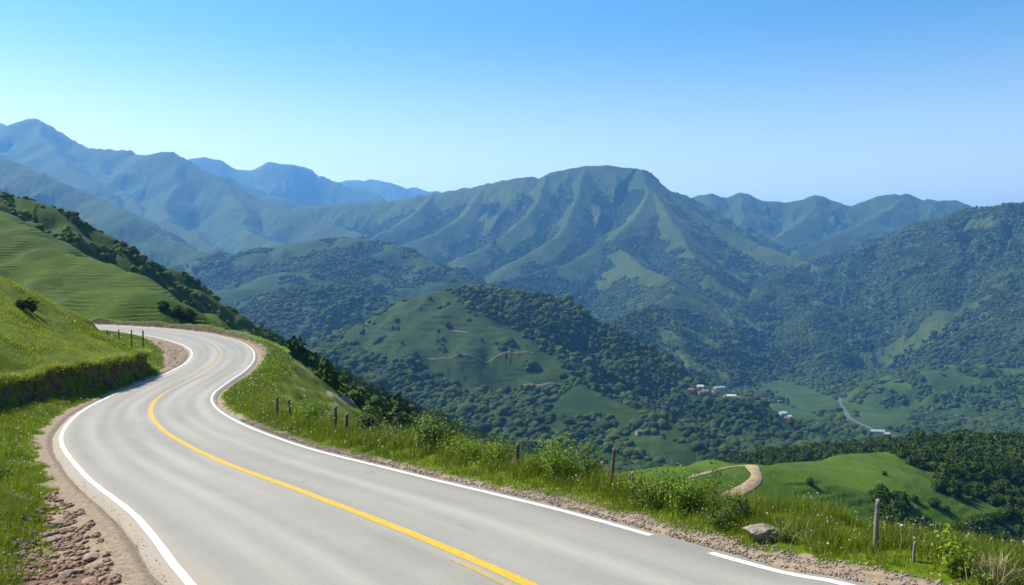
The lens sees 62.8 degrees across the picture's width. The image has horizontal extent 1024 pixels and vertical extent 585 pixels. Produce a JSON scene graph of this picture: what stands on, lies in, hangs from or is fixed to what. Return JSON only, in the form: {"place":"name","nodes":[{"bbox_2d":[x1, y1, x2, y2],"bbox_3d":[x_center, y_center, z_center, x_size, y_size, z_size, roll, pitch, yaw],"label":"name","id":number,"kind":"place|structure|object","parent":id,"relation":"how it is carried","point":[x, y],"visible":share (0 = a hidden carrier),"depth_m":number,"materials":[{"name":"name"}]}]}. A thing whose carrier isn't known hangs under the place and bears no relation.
{"place":"outdoors","nodes":[
{"label":"outdoors","id":0,"kind":"place"},
{"bbox_2d":[0,159,209,267],"bbox_3d":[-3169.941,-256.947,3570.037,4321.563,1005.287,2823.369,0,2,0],"label":"mountain","id":1,"kind":"structure","parent":0,"point":[153,241],"depth_m":3538.20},
{"bbox_2d":[0,211,231,329],"bbox_3d":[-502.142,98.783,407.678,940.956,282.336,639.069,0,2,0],"label":"hill","id":2,"kind":"structure","parent":0,"point":[61,273],"depth_m":163.28,"materials":[{"name":"green plant"}]},
{"bbox_2d":[157,300,170,310],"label":"tree","id":3,"kind":"object","parent":2,"relation":"on","point":[163,305],"visible":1,"depth_m":146.29,"materials":[{"name":"green plant"}]},
{"bbox_2d":[172,305,183,316],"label":"bush","id":4,"kind":"object","parent":2,"relation":"on","point":[177,311],"visible":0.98,"depth_m":146.31,"materials":[{"name":"green plant"}]},
{"bbox_2d":[180,307,196,320],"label":"bush","id":5,"kind":"object","parent":2,"relation":"on","point":[188,314],"visible":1,"depth_m":146.25,"materials":[{"name":"green plant"}]},
{"bbox_2d":[154,341,187,366],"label":"gravel","id":6,"kind":"structure","parent":0,"point":[174,349],"depth_m":91.03,"materials":[{"name":"gravel"}]},
{"bbox_2d":[0,119,367,254],"bbox_3d":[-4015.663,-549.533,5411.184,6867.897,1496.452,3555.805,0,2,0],"label":"mountain","id":7,"kind":"structure","parent":0,"point":[190,203],"depth_m":5438.36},
{"bbox_2d":[0,123,441,210],"bbox_3d":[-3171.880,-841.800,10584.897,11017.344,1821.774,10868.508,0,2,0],"label":"mountain","id":8,"kind":"structure","parent":0,"point":[286,187],"depth_m":8963.40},
{"bbox_2d":[0,190,537,456],"bbox_3d":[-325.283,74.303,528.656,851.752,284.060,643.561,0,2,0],"label":"hill","id":9,"kind":"structure","parent":0,"point":[50,218],"depth_m":330.75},
{"bbox_2d":[0,192,591,469],"bbox_3d":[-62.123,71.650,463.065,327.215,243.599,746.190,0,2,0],"label":"forest","id":10,"kind":"object","parent":9,"relation":"on","point":[400,408],"visible":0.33,"depth_m":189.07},
{"bbox_2d":[243,287,401,347],"bbox_3d":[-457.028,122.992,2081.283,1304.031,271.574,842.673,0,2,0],"label":"hill","id":11,"kind":"structure","parent":0,"point":[339,311],"depth_m":2053.05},
{"bbox_2d":[175,238,480,305],"bbox_3d":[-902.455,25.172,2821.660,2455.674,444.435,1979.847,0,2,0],"label":"hill","id":12,"kind":"structure","parent":0,"point":[389,254],"depth_m":2818.25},
{"bbox_2d":[168,236,488,347],"bbox_3d":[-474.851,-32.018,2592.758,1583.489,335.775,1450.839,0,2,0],"label":"forest","id":13,"kind":"object","parent":12,"relation":"on","point":[288,295],"visible":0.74,"depth_m":2667.05,"materials":[{"name":"plant"}]},
{"bbox_2d":[312,376,362,409],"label":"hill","id":14,"kind":"structure","parent":0,"point":[348,399],"depth_m":89.17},
{"bbox_2d":[240,418,512,492],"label":"gravel","id":15,"kind":"structure","parent":0,"point":[294,438],"depth_m":26.64,"materials":[{"name":"gravel"}]},
{"bbox_2d":[52,324,872,584],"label":"road","id":16,"kind":"structure","parent":0,"point":[208,521],"depth_m":18.15,"materials":[{"name":"asphalt"}]},
{"bbox_2d":[59,330,196,584],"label":"road marking","id":17,"kind":"object","parent":16,"relation":"on","point":[178,569],"visible":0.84,"depth_m":19.69,"materials":[{"name":"white paint"}]},
{"bbox_2d":[146,330,537,584],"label":"road marking","id":18,"kind":"object","parent":16,"relation":"on","point":[511,576],"visible":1,"depth_m":18.16,"materials":[{"name":"yellow paint"}]},
{"bbox_2d":[95,324,854,584],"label":"road marking","id":19,"kind":"object","parent":16,"relation":"on","point":[711,553],"visible":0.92,"depth_m":18.29,"materials":[{"name":"white paint"}]},
{"bbox_2d":[449,558,509,584],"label":"road marking","id":20,"kind":"object","parent":16,"relation":"on","point":[480,572],"visible":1,"depth_m":13.35,"materials":[{"name":"yellow paint"}]},
{"bbox_2d":[427,351,532,362],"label":"path","id":21,"kind":"structure","parent":0,"point":[479,358],"depth_m":1255.38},
{"bbox_2d":[0,278,1023,584],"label":"ground","id":22,"kind":"structure","parent":0,"point":[296,386],"depth_m":25.50,"materials":[{"name":"green plant"}]},
{"bbox_2d":[13,299,28,308],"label":"bush","id":23,"kind":"object","parent":22,"relation":"on","point":[21,304],"visible":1,"depth_m":66.60,"materials":[{"name":"green plant"}]},
{"bbox_2d":[23,298,38,311],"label":"bush","id":24,"kind":"object","parent":22,"relation":"on","point":[31,306],"visible":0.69,"depth_m":68.15,"materials":[{"name":"green plant"}]},
{"bbox_2d":[42,536,57,543],"bbox_3d":[-9.532,5.127,17.280,0.283,0.154,0.348,1,-4,27],"label":"stone","id":25,"kind":"object","parent":22,"relation":"on","point":[52,538],"visible":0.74,"depth_m":17.24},
{"bbox_2d":[47,519,67,525],"bbox_3d":[-10.213,5.204,18.841,0.411,0.201,0.375,-1,2,-33],"label":"stone","id":26,"kind":"object","parent":22,"relation":"on","point":[60,521],"visible":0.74,"depth_m":18.75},
{"bbox_2d":[0,489,120,584],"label":"rubble","id":27,"kind":"object","parent":22,"relation":"on","point":[59,567],"visible":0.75,"depth_m":16.24,"materials":[{"name":"stone"}]},
{"bbox_2d":[57,569,73,578],"bbox_3d":[-7.797,4.932,14.641,0.202,0.112,0.348,0,7,0],"label":"stone","id":28,"kind":"object","parent":22,"relation":"on","point":[64,574],"visible":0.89,"depth_m":14.61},
{"bbox_2d":[0,354,150,407],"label":"earth bank","id":29,"kind":"structure","parent":22,"relation":"on","point":[27,393],"depth_m":55.88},
{"bbox_2d":[0,277,152,403],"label":"grass","id":30,"kind":"structure","parent":22,"relation":"on","point":[22,376],"depth_m":60.47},
{"bbox_2d":[81,577,97,584],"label":"stone","id":31,"kind":"object","parent":22,"relation":"on","point":[89,579],"visible":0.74,"depth_m":14.13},
{"bbox_2d":[82,552,100,561],"bbox_3d":[-7.846,4.953,15.682,0.359,0.165,0.500,6,-8,-35],"label":"stone","id":32,"kind":"object","parent":22,"relation":"on","point":[89,556],"visible":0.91,"depth_m":15.55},
{"bbox_2d":[84,563,103,571],"bbox_3d":[-7.396,4.877,14.887,0.391,0.154,0.300,-6,8,-9],"label":"stone","id":33,"kind":"object","parent":22,"relation":"on","point":[89,566],"visible":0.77,"depth_m":14.81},
{"bbox_2d":[46,481,171,584],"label":"gravel","id":34,"kind":"structure","parent":22,"relation":"on","point":[112,533],"depth_m":17.00,"materials":[{"name":"gravel"}]},
{"bbox_2d":[91,317,289,351],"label":"earth bank","id":35,"kind":"structure","parent":22,"relation":"on","point":[196,327],"depth_m":117.87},
{"bbox_2d":[287,394,334,422],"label":"bush","id":36,"kind":"object","parent":22,"relation":"on","point":[309,408],"visible":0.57,"depth_m":37.15,"materials":[{"name":"green plant"}]},
{"bbox_2d":[348,404,384,432],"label":"bush","id":37,"kind":"object","parent":22,"relation":"on","point":[371,419],"visible":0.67,"depth_m":31.75,"materials":[{"name":"green plant"}]},
{"bbox_2d":[376,422,415,438],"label":"bush","id":38,"kind":"object","parent":22,"relation":"on","point":[402,430],"visible":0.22,"depth_m":28.86,"materials":[{"name":"green plant"}]},
{"bbox_2d":[405,405,470,452],"bbox_3d":[-2.368,4.364,26.464,2.150,1.563,2.228,0,2,0],"label":"bush","id":39,"kind":"object","parent":22,"relation":"on","point":[431,434],"visible":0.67,"depth_m":26.22,"materials":[{"name":"green plant"}]},
{"bbox_2d":[432,429,480,453],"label":"weed clump","id":40,"kind":"object","parent":22,"relation":"on","point":[461,440],"visible":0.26,"depth_m":25.17,"materials":[{"name":"green plant"}]},
{"bbox_2d":[443,436,492,460],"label":"weed clump","id":41,"kind":"object","parent":22,"relation":"on","point":[466,449],"visible":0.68,"depth_m":24.07,"materials":[{"name":"green plant"}]},
{"bbox_2d":[471,431,524,466],"bbox_3d":[-0.462,4.372,23.174,1.581,1.092,1.178,1,2,26],"label":"weed clump","id":42,"kind":"object","parent":22,"relation":"on","point":[496,451],"visible":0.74,"depth_m":23.03,"materials":[{"name":"green plant"}]},
{"bbox_2d":[0,317,1023,584],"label":"grass","id":43,"kind":"structure","parent":22,"relation":"on","point":[254,391],"depth_m":20.03,"materials":[{"name":"plant"}]},
{"bbox_2d":[515,442,519,466],"bbox_3d":[0.130,4.522,22.256,0.135,1.083,0.119,-1,2,-36],"label":"fence post","id":44,"kind":"object","parent":22,"relation":"on","point":[517,448],"visible":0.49,"depth_m":22.21,"materials":[{"name":"grey wood"}]},
{"bbox_2d":[522,448,550,473],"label":"weed clump","id":45,"kind":"object","parent":22,"relation":"on","point":[538,463],"visible":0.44,"depth_m":21.27,"materials":[{"name":"green plant"}]},
{"bbox_2d":[531,429,584,481],"bbox_3d":[1.243,4.122,20.726,1.556,1.371,1.794,0,2,0],"label":"weed clump","id":46,"kind":"object","parent":22,"relation":"on","point":[563,462],"visible":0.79,"depth_m":20.56,"materials":[{"name":"green plant"}]},
{"bbox_2d":[572,440,610,484],"bbox_3d":[1.915,4.130,20.012,1.080,1.196,0.708,-1,2,-33],"label":"weed clump","id":47,"kind":"object","parent":22,"relation":"on","point":[588,463],"visible":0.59,"depth_m":19.97,"materials":[{"name":"green plant"}]},
{"bbox_2d":[610,447,615,486],"bbox_3d":[2.277,4.144,18.995,0.146,1.280,0.087,0,2,0],"label":"fence post","id":48,"kind":"object","parent":22,"relation":"on","point":[612,463],"visible":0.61,"depth_m":18.96,"materials":[{"name":"grey wood"}]},
{"bbox_2d":[617,477,655,497],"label":"weed clump","id":49,"kind":"object","parent":22,"relation":"on","point":[648,484],"visible":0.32,"depth_m":18.40,"materials":[{"name":"green plant"}]},
{"bbox_2d":[628,464,685,508],"bbox_3d":[3.087,4.117,17.692,1.447,1.037,1.438,0,2,0],"label":"weed clump","id":50,"kind":"object","parent":22,"relation":"on","point":[648,495],"visible":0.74,"depth_m":17.51,"materials":[{"name":"green plant"}]},
{"bbox_2d":[652,462,725,511],"bbox_3d":[3.538,3.908,16.564,1.379,1.062,1.069,1,2,26],"label":"weed clump","id":51,"kind":"object","parent":22,"relation":"on","point":[687,494],"visible":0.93,"depth_m":16.52,"materials":[{"name":"green plant"}]},
{"bbox_2d":[705,460,722,517],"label":"tall plant","id":52,"kind":"object","parent":22,"relation":"on","point":[715,492],"visible":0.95,"depth_m":15.97,"materials":[{"name":"green plant"}]},
{"bbox_2d":[698,500,749,531],"bbox_3d":[3.976,4.167,15.539,1.028,0.552,0.931,-1,2,-39],"label":"bush","id":53,"kind":"object","parent":22,"relation":"on","point":[720,521],"visible":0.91,"depth_m":15.38,"materials":[{"name":"green plant"}]},
{"bbox_2d":[720,473,735,514],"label":"tall plant","id":54,"kind":"object","parent":22,"relation":"on","point":[730,495],"visible":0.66,"depth_m":15.77,"materials":[{"name":"green plant"}]},
{"bbox_2d":[732,487,754,519],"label":"weed plant","id":55,"kind":"object","parent":22,"relation":"on","point":[744,505],"visible":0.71,"depth_m":15.59,"materials":[{"name":"green plant"}]},
{"bbox_2d":[767,524,799,542],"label":"weed clump","id":56,"kind":"object","parent":22,"relation":"on","point":[784,536],"visible":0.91,"depth_m":14.19,"materials":[{"name":"green plant"}]},
{"bbox_2d":[773,517,812,545],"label":"grass tuft","id":57,"kind":"object","parent":22,"relation":"on","point":[796,533],"visible":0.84,"depth_m":14.12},
{"bbox_2d":[873,498,879,550],"bbox_3d":[5.726,3.799,13.187,0.097,1.122,0.096,-1,2,-18],"label":"fence post","id":58,"kind":"object","parent":22,"relation":"on","point":[876,521],"visible":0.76,"depth_m":13.17,"materials":[{"name":"grey wood"}]},
{"bbox_2d":[931,523,976,577],"bbox_3d":[6.219,3.700,11.830,0.516,0.878,0.657,0,2,0],"label":"sapling","id":59,"kind":"object","parent":22,"relation":"on","point":[950,563],"visible":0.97,"depth_m":11.79,"materials":[{"name":"green plant"}]},
{"bbox_2d":[956,550,1003,582],"bbox_3d":[6.459,3.795,11.595,0.767,0.482,0.610,0,2,17],"label":"grass tuft","id":60,"kind":"object","parent":22,"relation":"on","point":[977,568],"visible":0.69,"depth_m":11.55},
{"bbox_2d":[965,555,1012,582],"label":"weed clump","id":61,"kind":"object","parent":22,"relation":"on","point":[983,577],"visible":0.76,"depth_m":11.40,"materials":[{"name":"green plant"}]},
{"bbox_2d":[973,534,1023,584],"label":"grass tuft","id":62,"kind":"object","parent":22,"relation":"on","point":[1003,574],"visible":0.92,"depth_m":11.30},
{"bbox_2d":[0,0,1023,206],"label":"sky","id":63,"kind":"structure","parent":0,"point":[846,102],"materials":[{"name":"blue"}]},
{"bbox_2d":[524,382,561,387],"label":"path","id":64,"kind":"structure","parent":0,"point":[544,384],"depth_m":1186.09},
{"bbox_2d":[289,165,821,389],"bbox_3d":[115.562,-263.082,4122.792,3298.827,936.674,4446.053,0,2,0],"label":"mountain","id":65,"kind":"structure","parent":0,"point":[583,182],"depth_m":4351.25,"materials":[{"name":"plant"}]},
{"bbox_2d":[343,169,820,388],"bbox_3d":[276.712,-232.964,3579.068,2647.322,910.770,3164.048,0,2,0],"label":"forest","id":66,"kind":"object","parent":65,"relation":"on","point":[649,306],"visible":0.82,"depth_m":3602.70,"materials":[{"name":"plant"}]},
{"bbox_2d":[322,290,827,465],"bbox_3d":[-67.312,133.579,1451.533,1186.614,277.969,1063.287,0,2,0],"label":"hill","id":67,"kind":"structure","parent":0,"point":[418,327],"depth_m":1273.14,"materials":[{"name":"plant"}]},
{"bbox_2d":[306,283,832,465],"bbox_3d":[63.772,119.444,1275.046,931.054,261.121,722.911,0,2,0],"label":"forest","id":68,"kind":"object","parent":67,"relation":"on","point":[520,408],"visible":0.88,"depth_m":1260.15,"materials":[{"name":"plant"}]},
{"bbox_2d":[685,465,745,478],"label":"path","id":69,"kind":"structure","parent":0,"point":[703,473],"depth_m":260.01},
{"bbox_2d":[498,485,959,584],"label":"gravel","id":70,"kind":"structure","parent":0,"point":[728,549],"depth_m":14.49,"materials":[{"name":"gravel"}]},
{"bbox_2d":[742,523,777,541],"bbox_3d":[4.366,4.173,14.554,0.696,0.317,0.516,4,0,-20],"label":"rock","id":71,"kind":"object","parent":70,"relation":"on","point":[757,531],"visible":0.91,"depth_m":14.37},
{"bbox_2d":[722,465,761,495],"bbox_3d":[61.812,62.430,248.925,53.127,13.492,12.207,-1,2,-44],"label":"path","id":72,"kind":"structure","parent":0,"point":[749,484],"depth_m":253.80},
{"bbox_2d":[608,358,1023,463],"bbox_3d":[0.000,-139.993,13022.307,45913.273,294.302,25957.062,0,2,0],"label":"valley","id":73,"kind":"structure","parent":0,"point":[805,401],"depth_m":1844.76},
{"bbox_2d":[568,361,1023,474],"bbox_3d":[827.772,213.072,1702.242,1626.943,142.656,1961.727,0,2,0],"label":"forest","id":74,"kind":"object","parent":73,"relation":"on","point":[929,419],"visible":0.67,"depth_m":1806.46,"materials":[{"name":"plant"}]},
{"bbox_2d":[615,448,1023,549],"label":"hill","id":75,"kind":"structure","parent":0,"point":[853,479],"depth_m":296.75,"materials":[{"name":"plant"}]},
{"bbox_2d":[872,492,888,502],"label":"tree","id":76,"kind":"object","parent":75,"relation":"on","point":[876,496],"visible":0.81,"depth_m":262.28,"materials":[{"name":"green plant"}]},
{"bbox_2d":[887,500,903,511],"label":"tree","id":77,"kind":"object","parent":75,"relation":"on","point":[894,504],"visible":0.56,"depth_m":258.02,"materials":[{"name":"green plant"}]},
{"bbox_2d":[889,441,905,452],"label":"tree","id":78,"kind":"object","parent":75,"relation":"on","point":[895,445],"visible":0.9,"depth_m":356.38,"materials":[{"name":"green plant"}]},
{"bbox_2d":[891,508,903,519],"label":"tree","id":79,"kind":"object","parent":75,"relation":"on","point":[897,512],"visible":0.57,"depth_m":252.22,"materials":[{"name":"green plant"}]},
{"bbox_2d":[895,447,910,458],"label":"tree","id":80,"kind":"object","parent":75,"relation":"on","point":[903,453],"visible":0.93,"depth_m":351.37,"materials":[{"name":"green plant"}]},
{"bbox_2d":[895,492,910,503],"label":"tree","id":81,"kind":"object","parent":75,"relation":"on","point":[904,495],"visible":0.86,"depth_m":291.73,"materials":[{"name":"green plant"}]},
{"bbox_2d":[905,453,922,466],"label":"tree","id":82,"kind":"object","parent":75,"relation":"on","point":[912,460],"visible":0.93,"depth_m":343.08,"materials":[{"name":"green plant"}]},
{"bbox_2d":[909,517,926,532],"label":"tree","id":83,"kind":"object","parent":75,"relation":"on","point":[917,522],"visible":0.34,"depth_m":247.00,"materials":[{"name":"green plant"}]},
{"bbox_2d":[918,450,934,463],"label":"tree","id":84,"kind":"object","parent":75,"relation":"on","point":[926,455],"visible":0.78,"depth_m":347.15,"materials":[{"name":"green plant"}]},
{"bbox_2d":[928,497,940,507],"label":"bush","id":85,"kind":"object","parent":75,"relation":"on","point":[934,502],"visible":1,"depth_m":295.38,"materials":[{"name":"green plant"}]},
{"bbox_2d":[931,451,945,463],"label":"tree","id":86,"kind":"object","parent":75,"relation":"on","point":[937,457],"visible":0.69,"depth_m":345.72,"materials":[{"name":"green plant"}]},
{"bbox_2d":[936,477,950,488],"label":"tree","id":87,"kind":"object","parent":75,"relation":"on","point":[945,482],"visible":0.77,"depth_m":311.08,"materials":[{"name":"green plant"}]},
{"bbox_2d":[933,468,954,479],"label":"tree","id":88,"kind":"object","parent":75,"relation":"on","point":[945,473],"visible":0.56,"depth_m":329.78,"materials":[{"name":"green plant"}]},
{"bbox_2d":[941,462,959,473],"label":"tree","id":89,"kind":"object","parent":75,"relation":"on","point":[950,467],"visible":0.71,"depth_m":335.91,"materials":[{"name":"green plant"}]},
{"bbox_2d":[947,476,963,491],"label":"tree","id":90,"kind":"object","parent":75,"relation":"on","point":[956,483],"visible":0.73,"depth_m":312.61,"materials":[{"name":"green plant"}]},
{"bbox_2d":[948,430,962,439],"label":"tree","id":91,"kind":"object","parent":75,"relation":"on","point":[954,435],"visible":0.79,"depth_m":396.39,"materials":[{"name":"green plant"}]},
{"bbox_2d":[948,443,963,451],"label":"tree","id":92,"kind":"object","parent":75,"relation":"on","point":[955,448],"visible":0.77,"depth_m":356.50,"materials":[{"name":"green plant"}]},
{"bbox_2d":[956,460,972,471],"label":"tree","id":93,"kind":"object","parent":75,"relation":"on","point":[962,464],"visible":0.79,"depth_m":341.43,"materials":[{"name":"green plant"}]},
{"bbox_2d":[958,440,973,450],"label":"tree","id":94,"kind":"object","parent":75,"relation":"on","point":[965,445],"visible":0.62,"depth_m":366.08,"materials":[{"name":"green plant"}]},
{"bbox_2d":[967,520,979,531],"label":"tree","id":95,"kind":"object","parent":75,"relation":"on","point":[976,525],"visible":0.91,"depth_m":289.46,"materials":[{"name":"green plant"}]},
{"bbox_2d":[969,459,981,473],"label":"tree","id":96,"kind":"object","parent":75,"relation":"on","point":[975,465],"visible":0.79,"depth_m":341.42,"materials":[{"name":"green plant"}]},
{"bbox_2d":[967,512,986,528],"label":"tree","id":97,"kind":"object","parent":75,"relation":"on","point":[981,524],"visible":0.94,"depth_m":290.10,"materials":[{"name":"green plant"}]},
{"bbox_2d":[971,481,984,488],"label":"tree","id":98,"kind":"object","parent":75,"relation":"on","point":[978,485],"visible":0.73,"depth_m":330.30,"materials":[{"name":"green plant"}]},
{"bbox_2d":[976,468,990,481],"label":"tree","id":99,"kind":"object","parent":75,"relation":"on","point":[985,474],"visible":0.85,"depth_m":338.75,"materials":[{"name":"green plant"}]},
{"bbox_2d":[978,513,993,527],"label":"tree","id":100,"kind":"object","parent":75,"relation":"on","point":[988,520],"visible":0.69,"depth_m":293.02,"materials":[{"name":"green plant"}]},
{"bbox_2d":[988,482,1003,492],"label":"tree","id":101,"kind":"object","parent":75,"relation":"on","point":[998,486],"visible":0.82,"depth_m":333.18,"materials":[{"name":"green plant"}]},
{"bbox_2d":[992,462,1007,475],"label":"tree","id":102,"kind":"object","parent":75,"relation":"on","point":[1001,468],"visible":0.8,"depth_m":345.89,"materials":[{"name":"green plant"}]},
{"bbox_2d":[995,506,1014,519],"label":"tree","id":103,"kind":"object","parent":75,"relation":"on","point":[1003,510],"visible":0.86,"depth_m":304.32,"materials":[{"name":"green plant"}]},
{"bbox_2d":[1002,494,1019,505],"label":"tree","id":104,"kind":"object","parent":75,"relation":"on","point":[1010,500],"visible":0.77,"depth_m":326.10,"materials":[{"name":"green plant"}]},
{"bbox_2d":[1005,471,1018,482],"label":"tree","id":105,"kind":"object","parent":75,"relation":"on","point":[1012,478],"visible":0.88,"depth_m":344.27,"materials":[{"name":"green plant"}]},
{"bbox_2d":[1011,485,1023,495],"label":"tree","id":106,"kind":"object","parent":75,"relation":"on","point":[1016,489],"visible":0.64,"depth_m":333.71,"materials":[{"name":"green plant"}]},
{"bbox_2d":[671,191,971,258],"bbox_3d":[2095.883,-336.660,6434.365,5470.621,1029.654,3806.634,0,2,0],"label":"mountain","id":107,"kind":"structure","parent":0,"point":[809,227],"depth_m":5939.03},
{"bbox_2d":[838,393,897,436],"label":"road","id":108,"kind":"structure","parent":0,"point":[847,413],"depth_m":1663.98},
{"bbox_2d":[733,204,1023,375],"bbox_3d":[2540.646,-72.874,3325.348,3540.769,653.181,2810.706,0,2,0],"label":"mountain","id":109,"kind":"structure","parent":0,"point":[937,320],"depth_m":2978.38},
{"bbox_2d":[730,202,1023,376],"bbox_3d":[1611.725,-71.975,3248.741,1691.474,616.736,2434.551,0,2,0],"label":"forest","id":110,"kind":"object","parent":109,"relation":"on","point":[795,324],"visible":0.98,"depth_m":3059.29,"materials":[{"name":"plant"}]},
{"bbox_2d":[836,364,1023,413],"bbox_3d":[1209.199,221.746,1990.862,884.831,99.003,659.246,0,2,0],"label":"hill","id":111,"kind":"structure","parent":0,"point":[953,378],"depth_m":1882.22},
{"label":"hill","id":112,"kind":"structure","parent":0,"visible":0},
{"bbox_2d":[682,430,1023,548],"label":"forest","id":113,"kind":"object","parent":112,"relation":"on","point":[990,447],"visible":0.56,"depth_m":379.23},
{"bbox_2d":[854,444,870,452],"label":"tree","id":114,"kind":"object","parent":112,"relation":"on","point":[861,448],"visible":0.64,"depth_m":409.52,"materials":[{"name":"green plant"}]},
{"bbox_2d":[908,429,926,439],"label":"tree","id":115,"kind":"object","parent":112,"relation":"on","point":[919,433],"visible":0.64,"depth_m":413.50,"materials":[{"name":"green plant"}]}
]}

